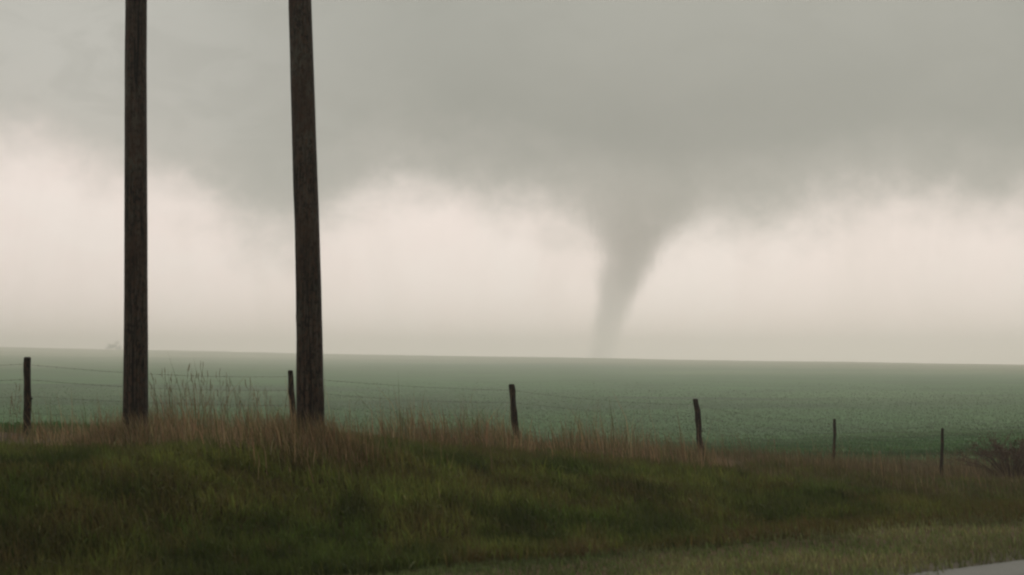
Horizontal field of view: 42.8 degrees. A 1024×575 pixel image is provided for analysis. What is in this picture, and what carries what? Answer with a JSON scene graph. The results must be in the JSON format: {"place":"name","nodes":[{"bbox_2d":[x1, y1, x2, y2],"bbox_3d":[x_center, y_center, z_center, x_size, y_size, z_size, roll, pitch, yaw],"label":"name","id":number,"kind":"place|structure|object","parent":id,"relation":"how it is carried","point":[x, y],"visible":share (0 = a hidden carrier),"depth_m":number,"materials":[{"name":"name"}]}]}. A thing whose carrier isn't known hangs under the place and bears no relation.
{"place":"outdoors","nodes":[
{"label":"outdoors","id":0,"kind":"place"},
{"bbox_2d":[0,347,1023,574],"bbox_3d":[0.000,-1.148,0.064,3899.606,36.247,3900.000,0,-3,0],"label":"ground","id":1,"kind":"structure","parent":0,"point":[347,370],"depth_m":261.54,"materials":[{"name":"green plant"}]},
{"bbox_2d":[11,382,19,425],"bbox_3d":[-7.497,1.852,19.656,0.090,0.858,0.126,-2,-4,27],"label":"tall weed","id":2,"kind":"object","parent":1,"relation":"on","point":[14,400],"visible":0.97,"depth_m":19.65,"materials":[{"name":"plant"}]},
{"bbox_2d":[15,394,21,427],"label":"tall weed","id":3,"kind":"object","parent":1,"relation":"on","point":[17,410],"visible":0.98,"depth_m":19.82,"materials":[{"name":"green plant"}]},
{"bbox_2d":[112,342,121,349],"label":"tree","id":4,"kind":"object","parent":1,"relation":"on","point":[116,347],"visible":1,"depth_m":1644.39,"materials":[{"name":"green plant"}]},
{"bbox_2d":[122,0,147,438],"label":"utility pole","id":5,"kind":"object","parent":1,"relation":"on","point":[135,374],"visible":0.86,"depth_m":16.48,"materials":[{"name":"brown wood"}]},
{"bbox_2d":[160,369,171,429],"bbox_3d":[-5.202,1.767,19.623,0.158,1.137,0.121,1,-3,-22],"label":"tall weed","id":6,"kind":"object","parent":1,"relation":"on","point":[163,402],"visible":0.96,"depth_m":19.63,"materials":[{"name":"green plant"}]},
{"bbox_2d":[169,380,176,430],"bbox_3d":[-5.384,1.931,20.679,0.131,1.012,0.080,2,-4,-29],"label":"tall weed","id":7,"kind":"object","parent":1,"relation":"on","point":[172,396],"visible":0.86,"depth_m":20.70,"materials":[{"name":"green plant"}]},
{"bbox_2d":[181,364,191,403],"bbox_3d":[-5.144,1.816,20.583,0.153,1.249,0.144,3,-4,-40],"label":"tall weed","id":8,"kind":"object","parent":1,"relation":"on","point":[186,384],"visible":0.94,"depth_m":20.60,"materials":[{"name":"green plant"}]},
{"bbox_2d":[188,371,196,419],"bbox_3d":[-5.068,1.888,20.656,0.074,1.153,0.165,-3,-4,44],"label":"tall weed","id":9,"kind":"object","parent":1,"relation":"on","point":[193,390],"visible":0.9,"depth_m":20.68,"materials":[{"name":"plant"}]},
{"bbox_2d":[193,364,203,426],"bbox_3d":[-4.938,1.817,20.622,0.178,1.332,0.115,-2,-4,37],"label":"tall weed","id":10,"kind":"object","parent":1,"relation":"on","point":[200,388],"visible":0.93,"depth_m":20.65,"materials":[{"name":"plant"}]},
{"bbox_2d":[208,379,214,423],"bbox_3d":[-4.635,1.923,20.115,0.055,1.055,0.167,2,-4,-34],"label":"tall weed","id":11,"kind":"object","parent":1,"relation":"on","point":[212,402],"visible":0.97,"depth_m":20.11,"materials":[{"name":"green plant"}]},
{"bbox_2d":[216,371,227,429],"bbox_3d":[-4.389,1.804,19.740,0.164,1.178,0.113,-1,-3,11],"label":"tall weed","id":12,"kind":"object","parent":1,"relation":"on","point":[223,397],"visible":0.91,"depth_m":19.74,"materials":[{"name":"plant"}]},
{"bbox_2d":[224,371,230,413],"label":"tall weed","id":13,"kind":"object","parent":1,"relation":"on","point":[228,395],"visible":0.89,"depth_m":19.36,"materials":[{"name":"plant"}]},
{"bbox_2d":[235,385,241,427],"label":"tall weed","id":14,"kind":"object","parent":1,"relation":"on","point":[239,403],"visible":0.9,"depth_m":19.65,"materials":[{"name":"plant"}]},
{"bbox_2d":[244,380,253,410],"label":"tall weed","id":15,"kind":"object","parent":1,"relation":"on","point":[249,394],"visible":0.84,"depth_m":20.19,"materials":[{"name":"plant"}]},
{"bbox_2d":[254,389,259,417],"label":"tall weed","id":16,"kind":"object","parent":1,"relation":"on","point":[257,400],"visible":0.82,"depth_m":20.57,"materials":[{"name":"green plant"}]},
{"bbox_2d":[264,385,270,427],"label":"tall weed","id":17,"kind":"object","parent":1,"relation":"on","point":[266,399],"visible":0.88,"depth_m":20.16,"materials":[{"name":"plant"}]},
{"bbox_2d":[288,0,324,435],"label":"utility pole","id":18,"kind":"object","parent":1,"relation":"on","point":[309,371],"visible":0.82,"depth_m":14.96,"materials":[{"name":"brown wood"}]},
{"bbox_2d":[1,357,1020,476],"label":"barbed wire fence","id":19,"kind":"object","parent":1,"relation":"on","point":[27,385],"visible":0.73,"depth_m":24.70,"materials":[{"name":"brown wood"}]},
{"bbox_2d":[0,428,1023,574],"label":"bank grass","id":20,"kind":"structure","parent":1,"relation":"on","point":[594,476],"depth_m":12.90,"materials":[{"name":"green plant"}]},
{"bbox_2d":[0,354,1023,505],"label":"dry grass","id":21,"kind":"structure","parent":1,"relation":"on","point":[250,431],"depth_m":21.07,"materials":[{"name":"brown plant"}]},
{"bbox_2d":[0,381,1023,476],"bbox_3d":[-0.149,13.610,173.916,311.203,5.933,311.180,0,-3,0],"label":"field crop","id":22,"kind":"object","parent":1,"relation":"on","point":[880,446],"visible":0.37,"depth_m":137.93,"materials":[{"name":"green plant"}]},
{"bbox_2d":[945,430,1023,479],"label":"shrub","id":23,"kind":"object","parent":1,"relation":"on","point":[1018,454],"visible":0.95,"depth_m":32.30,"materials":[{"name":"brown plant"}]},
{"bbox_2d":[0,0,1023,364],"label":"sky","id":24,"kind":"structure","parent":0,"point":[736,180],"materials":[{"name":"grey"}]},
{"bbox_2d":[181,510,1023,574],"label":"verge grass","id":25,"kind":"structure","parent":0,"point":[769,561],"depth_m":10.88,"materials":[{"name":"green plant"}]},
{"bbox_2d":[712,455,733,467],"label":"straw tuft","id":26,"kind":"object","parent":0,"point":[719,463],"visible":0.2,"depth_m":24.44,"materials":[{"name":"brown plant"}]},
{"bbox_2d":[904,560,1023,574],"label":"road","id":27,"kind":"structure","parent":0,"point":[1011,568],"depth_m":10.04,"materials":[{"name":"grey asphalt"}]}
]}

